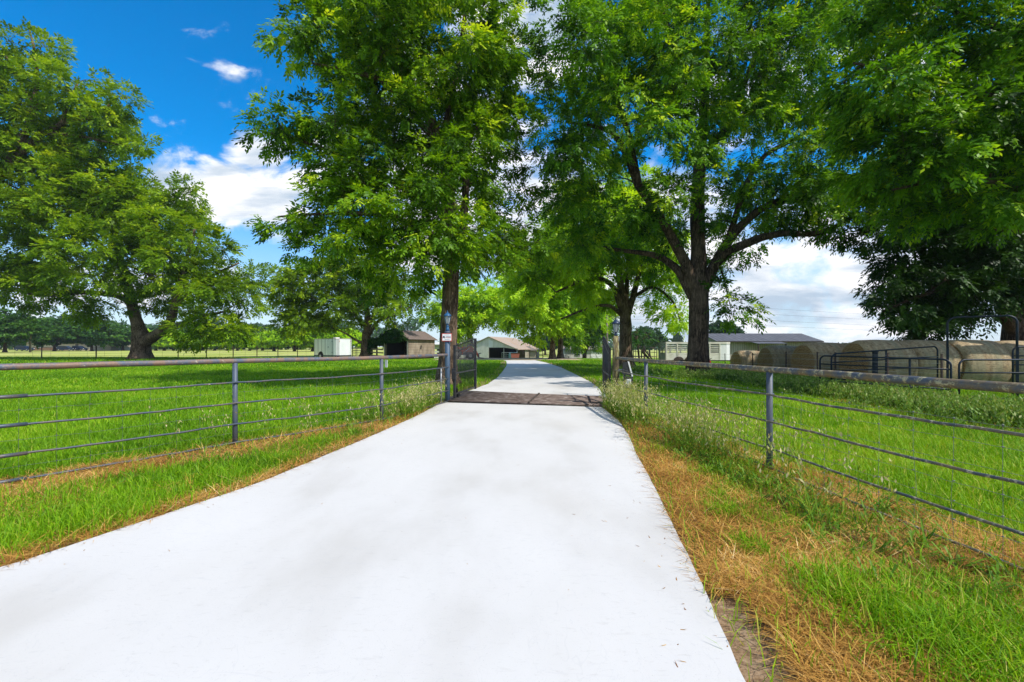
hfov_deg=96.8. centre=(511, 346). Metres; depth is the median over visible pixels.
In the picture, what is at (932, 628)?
verge grass
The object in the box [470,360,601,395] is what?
driveway
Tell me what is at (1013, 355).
tube gate
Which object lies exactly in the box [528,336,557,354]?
round tree
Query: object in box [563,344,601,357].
plank shed
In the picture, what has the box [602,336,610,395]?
metal gate
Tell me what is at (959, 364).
tube gate
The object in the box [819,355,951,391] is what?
tube gate
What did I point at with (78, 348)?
parked car
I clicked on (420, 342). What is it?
wooden shed
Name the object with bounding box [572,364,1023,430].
roadside weeds
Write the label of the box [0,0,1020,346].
sky
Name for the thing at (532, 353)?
pen shed
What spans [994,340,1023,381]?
hay bale
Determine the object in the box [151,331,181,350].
orchard tree
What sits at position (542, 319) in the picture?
shade tree
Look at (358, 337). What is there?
orchard tree
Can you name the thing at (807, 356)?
hay bale
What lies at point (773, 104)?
pecan tree
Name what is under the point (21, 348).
parked car
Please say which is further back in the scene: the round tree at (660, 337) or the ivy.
the round tree at (660, 337)
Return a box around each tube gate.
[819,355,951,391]
[830,346,938,389]
[958,359,1023,399]
[1012,346,1023,395]
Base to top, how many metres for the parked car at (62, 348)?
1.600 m
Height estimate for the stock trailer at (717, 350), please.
2.185 m
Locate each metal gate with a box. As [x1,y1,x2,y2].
[452,338,476,397]
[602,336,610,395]
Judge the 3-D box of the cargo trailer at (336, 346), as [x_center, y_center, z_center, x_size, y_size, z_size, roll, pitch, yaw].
[-19.952,0.155,51.683,5.531,2.440,2.268,0,0,35]
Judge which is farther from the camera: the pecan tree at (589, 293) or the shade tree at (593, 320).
the shade tree at (593, 320)
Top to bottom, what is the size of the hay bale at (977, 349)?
1.812 m
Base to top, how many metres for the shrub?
3.988 m
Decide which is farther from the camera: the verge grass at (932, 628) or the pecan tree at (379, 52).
the pecan tree at (379, 52)
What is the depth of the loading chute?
45.06 m
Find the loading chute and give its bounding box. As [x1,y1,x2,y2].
[641,349,651,362]
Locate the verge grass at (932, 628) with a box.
[0,432,1023,681]
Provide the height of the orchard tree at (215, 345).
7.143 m
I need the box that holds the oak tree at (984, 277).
[834,155,1023,340]
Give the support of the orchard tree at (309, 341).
on the ground at (758, 673)
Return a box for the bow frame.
[946,315,1018,395]
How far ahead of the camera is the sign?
12.11 m
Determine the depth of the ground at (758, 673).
4.66 m
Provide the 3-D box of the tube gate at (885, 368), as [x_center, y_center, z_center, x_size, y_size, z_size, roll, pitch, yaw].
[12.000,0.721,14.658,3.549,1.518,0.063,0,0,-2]
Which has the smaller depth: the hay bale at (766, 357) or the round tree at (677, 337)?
the hay bale at (766, 357)
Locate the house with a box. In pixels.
[26,342,130,350]
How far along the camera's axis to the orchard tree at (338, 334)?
121.25 m
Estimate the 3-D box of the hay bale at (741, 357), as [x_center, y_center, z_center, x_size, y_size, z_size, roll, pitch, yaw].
[14.443,0.987,27.982,1.514,1.553,1.625,0,0,1]
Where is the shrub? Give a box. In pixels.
[632,325,659,363]
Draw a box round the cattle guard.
[443,391,603,406]
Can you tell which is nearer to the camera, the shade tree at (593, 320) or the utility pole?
the shade tree at (593, 320)
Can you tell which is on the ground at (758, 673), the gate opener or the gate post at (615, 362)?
the gate post at (615, 362)
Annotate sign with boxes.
[442,333,451,340]
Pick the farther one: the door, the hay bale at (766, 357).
the door
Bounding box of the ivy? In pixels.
[362,328,408,355]
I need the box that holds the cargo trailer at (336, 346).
[314,337,351,356]
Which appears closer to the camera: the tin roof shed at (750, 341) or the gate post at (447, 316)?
the gate post at (447, 316)
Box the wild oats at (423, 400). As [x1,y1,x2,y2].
[146,375,445,456]
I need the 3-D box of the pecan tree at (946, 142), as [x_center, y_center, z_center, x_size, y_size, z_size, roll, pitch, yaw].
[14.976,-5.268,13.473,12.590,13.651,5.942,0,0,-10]
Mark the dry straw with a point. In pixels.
(772, 590)
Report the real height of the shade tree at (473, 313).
11.789 m
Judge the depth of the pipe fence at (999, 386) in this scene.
4.12 m
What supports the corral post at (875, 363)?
on the ground at (758, 673)
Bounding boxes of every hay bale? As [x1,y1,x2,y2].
[730,350,758,371]
[757,345,795,376]
[791,342,844,380]
[839,340,917,385]
[901,340,962,388]
[944,340,1011,381]
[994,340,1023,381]
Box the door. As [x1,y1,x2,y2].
[591,351,595,357]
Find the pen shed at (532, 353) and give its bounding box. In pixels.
[516,346,535,357]
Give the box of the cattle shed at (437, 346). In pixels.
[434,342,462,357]
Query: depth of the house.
150.00 m
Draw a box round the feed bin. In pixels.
[511,353,519,357]
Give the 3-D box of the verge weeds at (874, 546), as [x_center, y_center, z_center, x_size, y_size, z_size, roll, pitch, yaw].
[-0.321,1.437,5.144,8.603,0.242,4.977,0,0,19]
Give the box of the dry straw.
[0,396,1023,681]
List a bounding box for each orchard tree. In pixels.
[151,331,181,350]
[162,336,191,350]
[197,335,228,350]
[219,336,244,350]
[232,336,259,350]
[253,330,287,350]
[266,327,313,351]
[296,334,315,350]
[308,329,349,343]
[341,328,361,347]
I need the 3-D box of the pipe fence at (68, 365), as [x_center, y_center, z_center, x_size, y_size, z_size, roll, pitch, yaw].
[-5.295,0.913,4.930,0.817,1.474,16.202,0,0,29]
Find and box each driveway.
[0,402,745,681]
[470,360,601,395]
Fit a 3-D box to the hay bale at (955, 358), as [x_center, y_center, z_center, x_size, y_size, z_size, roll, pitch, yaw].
[14.794,0.646,16.573,1.750,1.800,1.884,0,0,-3]
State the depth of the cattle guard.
12.34 m
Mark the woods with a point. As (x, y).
(375, 333)
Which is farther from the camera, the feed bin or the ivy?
the feed bin
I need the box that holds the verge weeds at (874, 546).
[27,424,1023,592]
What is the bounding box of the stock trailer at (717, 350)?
[658,342,729,360]
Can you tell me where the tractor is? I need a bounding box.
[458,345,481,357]
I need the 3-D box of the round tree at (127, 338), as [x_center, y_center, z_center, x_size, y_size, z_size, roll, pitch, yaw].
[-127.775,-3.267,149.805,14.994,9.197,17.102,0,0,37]
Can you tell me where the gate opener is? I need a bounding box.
[618,361,632,385]
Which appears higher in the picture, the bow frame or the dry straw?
the bow frame
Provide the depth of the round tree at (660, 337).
146.72 m
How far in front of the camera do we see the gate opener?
11.15 m
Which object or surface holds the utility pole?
on the ground at (758, 673)
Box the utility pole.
[606,315,607,342]
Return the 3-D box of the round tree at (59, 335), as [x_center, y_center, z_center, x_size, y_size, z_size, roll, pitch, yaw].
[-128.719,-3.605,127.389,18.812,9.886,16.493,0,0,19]
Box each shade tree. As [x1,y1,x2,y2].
[414,276,510,357]
[492,269,584,358]
[543,267,613,357]
[555,303,619,357]
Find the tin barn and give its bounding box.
[477,336,538,357]
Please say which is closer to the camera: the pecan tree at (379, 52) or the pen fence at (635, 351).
the pecan tree at (379, 52)
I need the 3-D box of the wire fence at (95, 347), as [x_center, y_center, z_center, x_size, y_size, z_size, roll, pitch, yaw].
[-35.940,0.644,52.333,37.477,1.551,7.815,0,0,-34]
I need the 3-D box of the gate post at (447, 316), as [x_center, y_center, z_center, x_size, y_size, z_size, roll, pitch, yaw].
[-1.730,0.412,12.200,0.212,2.775,0.207,0,0,0]
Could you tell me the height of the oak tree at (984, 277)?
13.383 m
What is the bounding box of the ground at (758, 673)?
[0,347,1023,681]
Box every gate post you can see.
[444,310,450,400]
[612,318,619,405]
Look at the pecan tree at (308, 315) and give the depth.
54.31 m
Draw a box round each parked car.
[14,346,34,350]
[56,346,75,350]
[72,346,87,350]
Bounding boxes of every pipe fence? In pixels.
[0,354,448,484]
[615,357,1023,571]
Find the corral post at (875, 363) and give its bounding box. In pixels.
[872,351,878,382]
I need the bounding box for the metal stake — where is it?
[440,368,441,402]
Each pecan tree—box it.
[0,16,166,182]
[0,118,274,358]
[229,0,572,384]
[257,247,432,355]
[495,0,905,378]
[501,163,690,366]
[801,0,1023,251]
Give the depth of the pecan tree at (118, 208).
41.38 m
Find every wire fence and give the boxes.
[0,346,297,358]
[678,352,942,392]
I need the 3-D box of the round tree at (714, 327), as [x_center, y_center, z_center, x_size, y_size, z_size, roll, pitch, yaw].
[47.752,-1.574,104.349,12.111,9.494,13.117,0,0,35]
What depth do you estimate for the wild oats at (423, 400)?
9.22 m
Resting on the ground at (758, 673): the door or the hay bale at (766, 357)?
the hay bale at (766, 357)
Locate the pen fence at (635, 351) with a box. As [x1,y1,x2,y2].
[633,346,656,361]
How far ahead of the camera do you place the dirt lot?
53.23 m
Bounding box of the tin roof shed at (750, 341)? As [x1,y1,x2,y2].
[708,333,823,358]
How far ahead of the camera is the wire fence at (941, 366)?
14.12 m
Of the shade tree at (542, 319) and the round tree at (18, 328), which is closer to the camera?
the shade tree at (542, 319)
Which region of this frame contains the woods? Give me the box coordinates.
[0,312,850,349]
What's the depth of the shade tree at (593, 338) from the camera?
89.05 m
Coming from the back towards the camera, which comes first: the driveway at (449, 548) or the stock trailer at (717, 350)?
the stock trailer at (717, 350)
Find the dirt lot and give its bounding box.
[435,358,579,359]
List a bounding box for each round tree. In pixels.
[0,308,55,352]
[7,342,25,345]
[28,317,86,350]
[61,317,126,350]
[108,323,147,350]
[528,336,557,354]
[632,326,672,355]
[671,332,683,348]
[709,319,746,332]
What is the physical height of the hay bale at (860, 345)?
1.806 m
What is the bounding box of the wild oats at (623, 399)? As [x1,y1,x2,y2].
[593,375,931,530]
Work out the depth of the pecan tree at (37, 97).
41.29 m
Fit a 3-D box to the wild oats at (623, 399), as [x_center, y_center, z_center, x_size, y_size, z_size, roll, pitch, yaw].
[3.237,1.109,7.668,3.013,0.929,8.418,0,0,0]
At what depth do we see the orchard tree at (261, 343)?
125.01 m
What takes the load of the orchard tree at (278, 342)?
on the ground at (758, 673)
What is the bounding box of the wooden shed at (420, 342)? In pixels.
[370,330,436,358]
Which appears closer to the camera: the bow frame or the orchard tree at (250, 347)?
the bow frame
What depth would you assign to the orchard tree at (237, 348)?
146.77 m
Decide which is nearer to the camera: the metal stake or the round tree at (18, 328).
the metal stake
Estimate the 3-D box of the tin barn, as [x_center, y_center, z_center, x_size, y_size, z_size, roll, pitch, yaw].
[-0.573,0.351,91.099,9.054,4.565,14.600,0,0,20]

